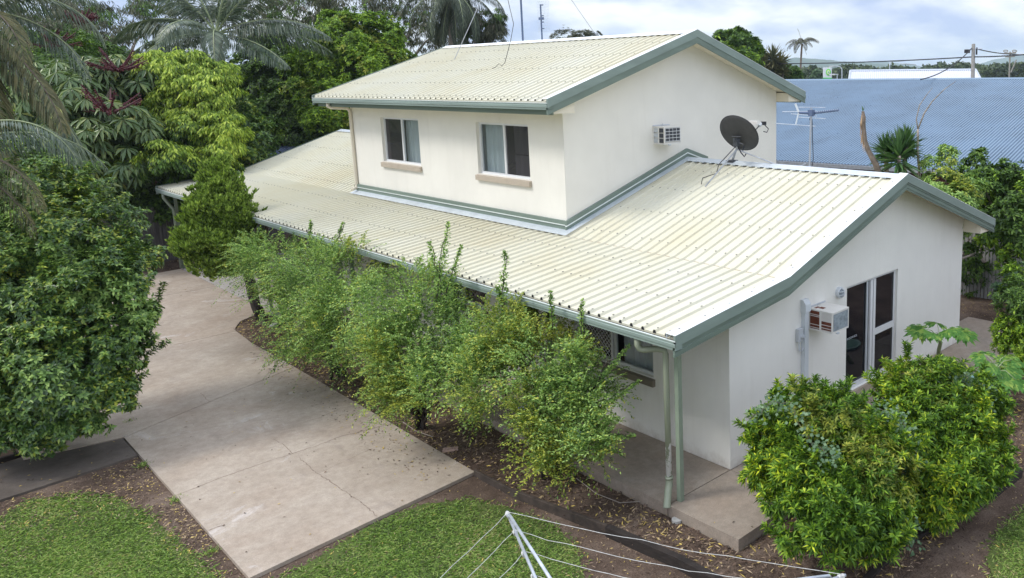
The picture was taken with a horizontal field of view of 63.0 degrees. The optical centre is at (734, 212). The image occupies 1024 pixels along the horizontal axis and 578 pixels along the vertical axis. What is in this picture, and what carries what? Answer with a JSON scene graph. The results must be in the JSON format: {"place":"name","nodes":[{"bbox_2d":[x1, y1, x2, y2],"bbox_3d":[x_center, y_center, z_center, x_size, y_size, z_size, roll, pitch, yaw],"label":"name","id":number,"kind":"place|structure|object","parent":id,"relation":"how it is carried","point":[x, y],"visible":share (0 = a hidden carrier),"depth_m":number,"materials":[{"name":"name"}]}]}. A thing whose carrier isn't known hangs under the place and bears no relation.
{"place":"outdoors","nodes":[
{"label":"outdoors","id":0,"kind":"place"},
{"bbox_2d":[18,269,473,577],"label":"driveway","id":1,"kind":"structure","parent":0,"point":[207,354],"depth_m":12.69,"materials":[{"name":"concrete"}]},
{"bbox_2d":[163,394,396,529],"bbox_3d":[-7.404,3.717,12.724,4.023,0.001,5.487,-3,10,-14],"label":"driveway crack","id":2,"kind":"object","parent":1,"relation":"on","point":[302,460],"visible":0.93,"depth_m":12.16,"materials":[{"name":"grey concrete"}]},
{"bbox_2d":[1,276,752,551],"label":"fallen leaves","id":3,"kind":"object","parent":1,"relation":"on","point":[309,431],"visible":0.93,"depth_m":12.72,"materials":[{"name":"brown plant"}]},
{"bbox_2d":[181,249,347,321],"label":"carport floor","id":4,"kind":"structure","parent":0,"point":[224,286],"depth_m":22.95,"materials":[{"name":"concrete"}]},
{"bbox_2d":[0,490,591,577],"bbox_3d":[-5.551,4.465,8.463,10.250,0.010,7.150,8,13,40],"label":"lawn","id":5,"kind":"structure","parent":0,"point":[325,556],"depth_m":10.03,"materials":[{"name":"green plant"}]},
{"bbox_2d":[0,100,1023,577],"bbox_3d":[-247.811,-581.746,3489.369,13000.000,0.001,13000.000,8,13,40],"label":"ground","id":6,"kind":"structure","parent":0,"point":[978,532],"depth_m":10.45,"materials":[{"name":"soil"}]},
{"bbox_2d":[0,0,105,169],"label":"palm tree","id":7,"kind":"object","parent":6,"relation":"on","point":[16,59],"visible":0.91,"depth_m":15.63,"materials":[{"name":"green plant"}]},
{"bbox_2d":[0,119,109,247],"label":"palm tree","id":8,"kind":"object","parent":6,"relation":"on","point":[60,140],"visible":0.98,"depth_m":11.69,"materials":[{"name":"green plant"}]},
{"bbox_2d":[0,424,112,463],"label":"garden edging","id":9,"kind":"object","parent":6,"relation":"on","point":[6,458],"visible":0.27,"depth_m":12.36,"materials":[{"name":"grey concrete"}]},
{"bbox_2d":[0,438,137,501],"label":"footpath","id":10,"kind":"structure","parent":6,"relation":"on","point":[89,459],"depth_m":12.07,"materials":[{"name":"grey concrete"}]},
{"bbox_2d":[0,24,165,192],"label":"dense tree","id":11,"kind":"object","parent":6,"relation":"on","point":[87,48],"visible":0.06,"depth_m":29.96,"materials":[{"name":"green plant"}]},
{"bbox_2d":[0,8,166,197],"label":"umbrella tree","id":12,"kind":"object","parent":6,"relation":"on","point":[101,131],"visible":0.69,"depth_m":23.74,"materials":[{"name":"green plant"}]},
{"bbox_2d":[0,135,172,461],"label":"jasmine tree","id":13,"kind":"object","parent":6,"relation":"on","point":[69,355],"visible":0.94,"depth_m":12.07,"materials":[{"name":"green plant"}]},
{"bbox_2d":[0,0,205,54],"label":"weeping tree","id":14,"kind":"object","parent":6,"relation":"on","point":[140,8],"visible":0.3,"depth_m":38.67,"materials":[{"name":"green plant"}]},
{"bbox_2d":[85,189,195,225],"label":"undergrowth","id":15,"kind":"object","parent":6,"relation":"on","point":[147,203],"visible":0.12,"depth_m":25.78,"materials":[{"name":"green plant"}]},
{"bbox_2d":[132,460,150,468],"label":"weed","id":16,"kind":"object","parent":6,"relation":"on","point":[144,463],"visible":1,"depth_m":12.09,"materials":[{"name":"green plant"}]},
{"bbox_2d":[21,103,287,223],"bbox_3d":[-19.881,-1.103,27.128,8.366,5.132,5.052,-5,11,-27],"label":"dense tree","id":17,"kind":"object","parent":6,"relation":"on","point":[146,188],"visible":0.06,"depth_m":26.28,"materials":[{"name":"green plant"}]},
{"bbox_2d":[37,205,288,261],"bbox_3d":[-19.383,1.020,24.003,0.079,1.860,14.322,2,10,16],"label":"timber fence","id":18,"kind":"object","parent":6,"relation":"on","point":[156,234],"visible":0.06,"depth_m":25.88,"materials":[{"name":"wood"}]},
{"bbox_2d":[89,46,255,204],"bbox_3d":[-17.967,-1.810,25.497,4.967,7.059,4.301,-1,10,-4],"label":"fig tree","id":19,"kind":"object","parent":6,"relation":"on","point":[195,90],"visible":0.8,"depth_m":25.00,"materials":[{"name":"green plant"}]},
{"bbox_2d":[164,494,180,504],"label":"weed","id":20,"kind":"object","parent":6,"relation":"on","point":[172,500],"visible":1,"depth_m":11.06,"materials":[{"name":"green plant"}]},
{"bbox_2d":[199,545,218,557],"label":"weed","id":21,"kind":"object","parent":6,"relation":"on","point":[209,551],"visible":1,"depth_m":9.84,"materials":[{"name":"green plant"}]},
{"bbox_2d":[112,0,334,69],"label":"palm tree","id":22,"kind":"object","parent":6,"relation":"on","point":[217,44],"visible":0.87,"depth_m":28.55,"materials":[{"name":"green plant"}]},
{"bbox_2d":[161,0,337,51],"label":"weeping tree","id":23,"kind":"object","parent":6,"relation":"on","point":[280,10],"visible":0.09,"depth_m":49.48,"materials":[{"name":"green plant"}]},
{"bbox_2d":[233,100,274,238],"bbox_3d":[-16.713,-1.334,27.838,1.382,5.223,3.508,-5,11,-26],"label":"leafy shrub","id":24,"kind":"object","parent":6,"relation":"on","point":[262,135],"visible":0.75,"depth_m":26.85,"materials":[{"name":"green plant"}]},
{"bbox_2d":[248,146,294,163],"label":"garden shed","id":25,"kind":"structure","parent":6,"relation":"on","point":[283,148],"depth_m":31.74,"materials":[{"name":"blue metal"}]},
{"bbox_2d":[225,14,332,146],"bbox_3d":[-18.953,-4.151,34.224,7.498,8.761,5.513,8,13,40],"label":"broad tree","id":26,"kind":"object","parent":6,"relation":"on","point":[263,83],"visible":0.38,"depth_m":33.03,"materials":[{"name":"green plant"}]},
{"bbox_2d":[274,4,416,140],"bbox_3d":[-15.747,-4.096,32.914,6.016,8.994,5.621,8,13,40],"label":"broad tree","id":27,"kind":"object","parent":6,"relation":"on","point":[355,49],"visible":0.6,"depth_m":31.48,"materials":[{"name":"green plant"}]},
{"bbox_2d":[258,0,457,57],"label":"weeping tree","id":28,"kind":"object","parent":6,"relation":"on","point":[397,12],"visible":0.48,"depth_m":42.90,"materials":[{"name":"green plant"}]},
{"bbox_2d":[442,446,457,452],"bbox_3d":[-4.485,3.749,12.488,0.230,0.070,0.100,-3,10,-15],"label":"brick","id":29,"kind":"object","parent":6,"relation":"on","point":[449,449],"visible":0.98,"depth_m":12.46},
{"bbox_2d":[402,0,505,46],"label":"palm tree","id":30,"kind":"object","parent":6,"relation":"on","point":[452,15],"visible":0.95,"depth_m":39.70,"materials":[{"name":"green plant"}]},
{"bbox_2d":[456,7,509,44],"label":"weeping tree","id":31,"kind":"object","parent":6,"relation":"on","point":[488,34],"visible":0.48,"depth_m":41.73,"materials":[{"name":"green plant"}]},
{"bbox_2d":[474,470,514,496],"bbox_3d":[-3.479,3.919,11.436,0.976,0.150,0.035,7,12,39],"label":"garden edging","id":32,"kind":"object","parent":6,"relation":"on","point":[496,484],"visible":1,"depth_m":11.40,"materials":[{"name":"grey concrete"}]},
{"bbox_2d":[0,261,1023,577],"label":"mulch litter","id":33,"kind":"object","parent":6,"relation":"on","point":[482,439],"visible":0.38,"depth_m":10.80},
{"bbox_2d":[576,478,639,502],"bbox_3d":[-1.851,3.916,11.092,1.192,0.029,0.201,6,11,32],"label":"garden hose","id":34,"kind":"object","parent":33,"relation":"on","point":[607,497],"visible":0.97,"depth_m":10.92,"materials":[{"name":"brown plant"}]},
{"bbox_2d":[513,489,607,534],"bbox_3d":[-2.368,4.049,10.659,1.742,0.225,0.050,6,11,33],"label":"garden edging","id":35,"kind":"object","parent":6,"relation":"on","point":[574,516],"visible":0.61,"depth_m":10.59,"materials":[{"name":"grey concrete"}]},
{"bbox_2d":[155,29,995,508],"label":"house","id":36,"kind":"structure","parent":6,"relation":"on","point":[547,165],"depth_m":15.01,"materials":[{"name":"white paint"}]},
{"bbox_2d":[381,117,421,171],"bbox_3d":[-7.877,-1.699,18.851,1.930,1.330,0.310,8,13,40],"label":"window","id":37,"kind":"structure","parent":36,"relation":"in","point":[394,131],"depth_m":18.96,"materials":[{"name":"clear glass"}]},
{"bbox_2d":[439,279,487,317],"bbox_3d":[-5.471,1.486,15.879,1.930,0.880,0.182,8,13,40],"label":"window","id":38,"kind":"structure","parent":36,"relation":"in","point":[463,287],"depth_m":15.87,"materials":[{"name":"black glass"}]},
{"bbox_2d":[475,122,531,186],"bbox_3d":[-4.676,-1.262,16.105,2.030,1.330,0.310,8,13,40],"label":"window","id":39,"kind":"structure","parent":36,"relation":"in","point":[514,149],"depth_m":16.07,"materials":[{"name":"white glass"}]},
{"bbox_2d":[454,0,596,68],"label":"guyed mast","id":40,"kind":"object","parent":36,"relation":"on","point":[522,32],"visible":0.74,"depth_m":20.28,"materials":[{"name":"grey metal"}]},
{"bbox_2d":[513,303,540,349],"bbox_3d":[-3.828,1.858,14.494,0.980,1.180,0.180,8,13,40],"label":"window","id":41,"kind":"structure","parent":36,"relation":"in","point":[513,303],"depth_m":14.42,"materials":[{"name":"black"}]},
{"bbox_2d":[537,0,549,39],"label":"panel antenna","id":42,"kind":"object","parent":36,"relation":"on","point":[541,18],"visible":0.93,"depth_m":20.04,"materials":[{"name":"grey metal"}]},
{"bbox_2d":[572,321,654,387],"bbox_3d":[-1.948,2.012,12.951,2.050,1.200,0.310,8,13,40],"label":"window","id":43,"kind":"structure","parent":36,"relation":"in","point":[643,362],"depth_m":12.93,"materials":[{"name":"clear glass"}]},
{"bbox_2d":[653,124,680,145],"bbox_3d":[-1.395,-1.629,16.373,0.360,0.440,0.481,8,13,40],"label":"window air conditioner","id":44,"kind":"object","parent":36,"relation":"attached to","point":[669,134],"depth_m":16.24,"materials":[{"name":"grey plastic"}]},
{"bbox_2d":[701,115,773,186],"bbox_3d":[0.006,-1.281,15.832,1.541,1.360,0.980,-3,10,-13],"label":"satellite dish","id":45,"kind":"object","parent":36,"relation":"on","point":[739,133],"visible":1,"depth_m":15.66,"materials":[{"name":"grey metal"}]},
{"bbox_2d":[796,327,805,350],"bbox_3d":[1.047,1.993,12.381,0.124,0.381,0.157,8,13,40],"label":"isolator switch","id":46,"kind":"object","parent":36,"relation":"attached to","point":[800,336],"visible":1,"depth_m":12.34,"materials":[{"name":"grey plastic"}]},
{"bbox_2d":[801,298,810,382],"bbox_3d":[1.121,2.424,12.555,0.099,2.170,0.140,8,13,40],"label":"cable cover","id":47,"kind":"object","parent":36,"relation":"attached to","point":[805,306],"visible":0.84,"depth_m":12.45,"materials":[{"name":"white plastic"}]},
{"bbox_2d":[775,104,838,166],"bbox_3d":[1.399,-1.452,15.269,1.236,1.310,0.289,-2,10,-7],"label":"television antenna","id":48,"kind":"object","parent":36,"relation":"on","point":[810,112],"visible":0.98,"depth_m":15.25,"materials":[{"name":"grey metal"}]},
{"bbox_2d":[809,300,848,333],"bbox_3d":[1.501,1.655,12.582,0.479,0.420,0.460,8,13,40],"label":"window air conditioner","id":49,"kind":"object","parent":36,"relation":"attached to","point":[827,317],"depth_m":12.45,"materials":[{"name":"grey plastic"}]},
{"bbox_2d":[835,286,844,297],"bbox_3d":[1.769,1.324,13.121,0.118,0.190,0.190,8,13,40],"label":"wall lamp","id":50,"kind":"object","parent":36,"relation":"attached to","point":[839,292],"visible":1,"depth_m":13.08,"materials":[{"name":"white plastic"}]},
{"bbox_2d":[845,270,895,388],"bbox_3d":[2.398,2.070,14.198,0.108,1.900,1.710,8,13,40],"label":"sliding door","id":51,"kind":"structure","parent":36,"relation":"in","point":[878,319],"depth_m":14.18,"materials":[{"name":"clear glass"}]},
{"bbox_2d":[549,27,602,38],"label":"treetop","id":52,"kind":"object","parent":6,"relation":"on","point":[588,33],"visible":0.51,"depth_m":59.52,"materials":[{"name":"green plant"}]},
{"bbox_2d":[236,315,1023,577],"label":"garden bed","id":53,"kind":"object","parent":6,"relation":"on","point":[789,572],"visible":0.4,"depth_m":11.04,"materials":[{"name":"soil"}]},
{"bbox_2d":[164,153,267,319],"bbox_3d":[-12.342,0.569,18.960,2.291,3.922,2.113,8,13,40],"label":"conifer tree","id":54,"kind":"object","parent":53,"relation":"on","point":[218,206],"visible":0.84,"depth_m":18.63,"materials":[{"name":"green plant"}]},
{"bbox_2d":[211,222,373,335],"bbox_3d":[-9.630,1.502,17.073,4.121,3.004,2.737,5,11,29],"label":"duranta shrub","id":55,"kind":"object","parent":53,"relation":"on","point":[260,266],"visible":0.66,"depth_m":16.88,"materials":[{"name":"green plant"}]},
{"bbox_2d":[238,219,419,411],"bbox_3d":[-7.203,1.854,14.779,4.069,3.154,3.131,8,13,40],"label":"duranta shrub","id":56,"kind":"object","parent":53,"relation":"on","point":[319,298],"visible":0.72,"depth_m":14.65,"materials":[{"name":"green plant"}]},
{"bbox_2d":[329,221,516,449],"bbox_3d":[-4.896,1.934,12.486,2.412,3.599,3.525,-7,12,-35],"label":"duranta shrub","id":57,"kind":"object","parent":53,"relation":"on","point":[399,385],"visible":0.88,"depth_m":12.27,"materials":[{"name":"green plant"}]},
{"bbox_2d":[428,250,641,509],"bbox_3d":[-2.769,2.320,10.975,3.530,3.316,2.439,8,13,40],"label":"duranta shrub","id":58,"kind":"object","parent":53,"relation":"on","point":[572,392],"visible":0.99,"depth_m":10.58,"materials":[{"name":"green plant"}]},
{"bbox_2d":[732,372,934,576],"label":"leafy bush","id":59,"kind":"object","parent":53,"relation":"on","point":[857,507],"visible":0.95,"depth_m":9.15,"materials":[{"name":"green plant"}]},
{"bbox_2d":[743,387,843,472],"bbox_3d":[0.697,2.519,9.245,1.220,0.827,0.500,6,11,32],"label":"climbing vine","id":60,"kind":"object","parent":59,"relation":"attached to","point":[825,448],"visible":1,"depth_m":9.27,"materials":[{"name":"green plant"}]},
{"bbox_2d":[867,397,928,555],"bbox_3d":[1.992,3.153,9.576,0.662,1.585,1.187,-3,10,-14],"label":"climbing vine","id":61,"kind":"object","parent":59,"relation":"attached to","point":[905,467],"visible":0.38,"depth_m":9.69,"materials":[{"name":"green plant"}]},
{"bbox_2d":[861,339,1022,536],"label":"leafy bush","id":62,"kind":"object","parent":53,"relation":"on","point":[965,477],"visible":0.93,"depth_m":10.17,"materials":[{"name":"green plant"}]},
{"bbox_2d":[938,370,1002,412],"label":"climbing vine","id":63,"kind":"object","parent":62,"relation":"attached to","point":[956,377],"visible":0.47,"depth_m":10.56,"materials":[{"name":"green plant"}]},
{"bbox_2d":[967,351,1023,394],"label":"papaya plant","id":64,"kind":"object","parent":53,"relation":"on","point":[1012,376],"visible":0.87,"depth_m":12.13,"materials":[{"name":"green plant"}]},
{"bbox_2d":[988,262,1023,372],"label":"leafy bush","id":65,"kind":"object","parent":53,"relation":"on","point":[1014,329],"visible":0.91,"depth_m":13.80,"materials":[{"name":"green plant"}]},
{"bbox_2d":[440,511,845,577],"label":"clothes hoist","id":66,"kind":"object","parent":6,"relation":"on","point":[517,529],"visible":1,"depth_m":5.16,"materials":[{"name":"metal"}]},
{"bbox_2d":[605,524,723,577],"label":"garden edging","id":67,"kind":"object","parent":6,"relation":"on","point":[664,555],"visible":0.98,"depth_m":9.62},
{"bbox_2d":[672,517,680,523],"bbox_3d":[-0.760,4.074,10.417,0.140,0.100,0.138,8,13,40],"label":"concrete plug","id":68,"kind":"object","parent":6,"relation":"on","point":[675,520],"visible":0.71,"depth_m":10.37,"materials":[{"name":"white concrete"}]},
{"bbox_2d":[712,25,765,66],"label":"round tree","id":69,"kind":"object","parent":6,"relation":"on","point":[742,41],"visible":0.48,"depth_m":54.06,"materials":[{"name":"green plant"}]},
{"bbox_2d":[761,44,792,77],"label":"fan palm clump","id":70,"kind":"object","parent":6,"relation":"on","point":[781,70],"visible":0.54,"depth_m":59.69,"materials":[{"name":"green plant"}]},
{"bbox_2d":[776,64,805,78],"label":"leafy shrub","id":71,"kind":"object","parent":6,"relation":"on","point":[797,72],"visible":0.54,"depth_m":61.32,"materials":[{"name":"green plant"}]},
{"bbox_2d":[785,28,818,69],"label":"palm tree","id":72,"kind":"object","parent":6,"relation":"on","point":[800,41],"visible":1,"depth_m":84.91,"materials":[{"name":"green plant"}]},
{"bbox_2d":[809,69,822,78],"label":"round tree","id":73,"kind":"object","parent":6,"relation":"on","point":[817,74],"visible":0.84,"depth_m":149.12,"materials":[{"name":"green plant"}]},
{"bbox_2d":[823,67,831,78],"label":"service station sign","id":74,"kind":"object","parent":6,"relation":"on","point":[827,71],"visible":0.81,"depth_m":130.00,"materials":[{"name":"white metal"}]},
{"bbox_2d":[860,107,881,171],"bbox_3d":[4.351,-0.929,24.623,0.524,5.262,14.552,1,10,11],"label":"trunk","id":75,"kind":"object","parent":6,"relation":"on","point":[871,156],"visible":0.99,"depth_m":17.37,"materials":[{"name":"brown plant"}]},
{"bbox_2d":[867,122,927,179],"bbox_3d":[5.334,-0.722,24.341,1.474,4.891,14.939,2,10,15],"label":"yucca","id":76,"kind":"object","parent":6,"relation":"on","point":[899,147],"visible":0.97,"depth_m":17.62,"materials":[{"name":"green plant"}]},
{"bbox_2d":[776,77,1023,185],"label":"neighbour house","id":77,"kind":"structure","parent":6,"relation":"on","point":[964,116],"depth_m":31.57,"materials":[{"name":"metal"}]},
{"bbox_2d":[802,60,1023,78],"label":"trees","id":78,"kind":"object","parent":6,"relation":"on","point":[995,70],"visible":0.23,"depth_m":240.31,"materials":[{"name":"green plant"}]},
{"bbox_2d":[916,81,955,178],"bbox_3d":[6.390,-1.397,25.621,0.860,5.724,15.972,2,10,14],"label":"bare branch","id":79,"kind":"object","parent":6,"relation":"on","point":[919,173],"visible":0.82,"depth_m":17.89,"materials":[{"name":"brown plant"}]},
{"bbox_2d":[903,321,980,355],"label":"papaya plant","id":80,"kind":"object","parent":6,"relation":"on","point":[922,333],"visible":0.91,"depth_m":13.30,"materials":[{"name":"green plant"}]},
{"bbox_2d":[862,469,1022,577],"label":"garden edging","id":81,"kind":"object","parent":6,"relation":"on","point":[872,572],"visible":0.09,"depth_m":9.98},
{"bbox_2d":[918,143,989,239],"bbox_3d":[5.786,0.287,19.835,1.616,4.375,6.847,4,11,24],"label":"scrub shrub","id":82,"kind":"object","parent":6,"relation":"on","point":[962,189],"visible":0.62,"depth_m":17.56,"materials":[{"name":"green plant"}]},
{"bbox_2d":[964,44,981,77],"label":"power pole","id":83,"kind":"object","parent":6,"relation":"on","point":[972,60],"visible":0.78,"depth_m":44.91,"materials":[{"name":"white metal"}]},
{"bbox_2d":[777,54,1023,63],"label":"overhead wire","id":84,"kind":"object","parent":83,"relation":"attached to","point":[904,60],"visible":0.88,"depth_m":49.05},
{"bbox_2d":[920,48,971,79],"bbox_3d":[10.972,-7.718,40.504,0.051,1.768,10.698,5,11,28],"label":"overhead wire","id":85,"kind":"object","parent":83,"relation":"attached to","point":[945,69],"visible":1,"depth_m":40.00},
{"bbox_2d":[978,49,1016,54],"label":"overhead wire","id":86,"kind":"object","parent":83,"relation":"attached to","point":[997,52],"visible":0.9,"depth_m":47.91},
{"bbox_2d":[954,146,1023,271],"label":"scrub tree","id":87,"kind":"object","parent":6,"relation":"on","point":[1009,214],"visible":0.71,"depth_m":19.00,"materials":[{"name":"green plant"}]},
{"bbox_2d":[961,233,1022,298],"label":"undergrowth","id":88,"kind":"object","parent":6,"relation":"on","point":[977,272],"visible":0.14,"depth_m":20.66,"materials":[{"name":"green plant"}]},
{"bbox_2d":[961,233,1023,300],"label":"picket fence","id":89,"kind":"object","parent":6,"relation":"on","point":[979,285],"visible":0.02,"depth_m":20.86,"materials":[{"name":"grey wood"}]},
{"bbox_2d":[973,164,1023,219],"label":"scrub shrub","id":90,"kind":"object","parent":6,"relation":"on","point":[1012,187],"visible":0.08,"depth_m":20.57,"materials":[{"name":"green plant"}]},
{"bbox_2d":[990,260,1023,303],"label":"scrub shrub","id":91,"kind":"object","parent":6,"relation":"on","point":[995,286],"visible":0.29,"depth_m":16.55,"materials":[{"name":"green plant"}]},
{"bbox_2d":[1003,50,1016,76],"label":"power pole","id":92,"kind":"object","parent":6,"relation":"on","point":[1012,52],"visible":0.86,"depth_m":119.97,"materials":[{"name":"grey wood"}]},
{"bbox_2d":[1,0,1023,66],"label":"sky","id":93,"kind":"structure","parent":0,"point":[845,30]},
{"bbox_2d":[294,312,1015,551],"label":"patio","id":94,"kind":"structure","parent":0,"point":[720,497],"depth_m":11.26,"materials":[{"name":"concrete"}]},
{"bbox_2d":[768,57,917,68],"bbox_3d":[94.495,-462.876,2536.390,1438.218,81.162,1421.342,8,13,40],"label":"hills","id":95,"kind":"structure","parent":0,"point":[797,60],"depth_m":2544.33,"materials":[{"name":"green plant"}]},
{"bbox_2d":[848,69,980,78],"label":"warehouse","id":96,"kind":"structure","parent":0,"point":[897,73],"depth_m":84.25,"materials":[{"name":"white metal"}]},
{"bbox_2d":[867,55,1023,67],"bbox_3d":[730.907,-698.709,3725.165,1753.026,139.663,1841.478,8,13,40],"label":"hills","id":97,"kind":"structure","parent":0,"point":[1013,59],"depth_m":3773.18,"materials":[{"name":"green plant"}]},
{"bbox_2d":[978,504,1023,577],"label":"lawn","id":98,"kind":"structure","parent":0,"point":[1000,566],"depth_m":9.64,"materials":[{"name":"green plant"}]}
]}

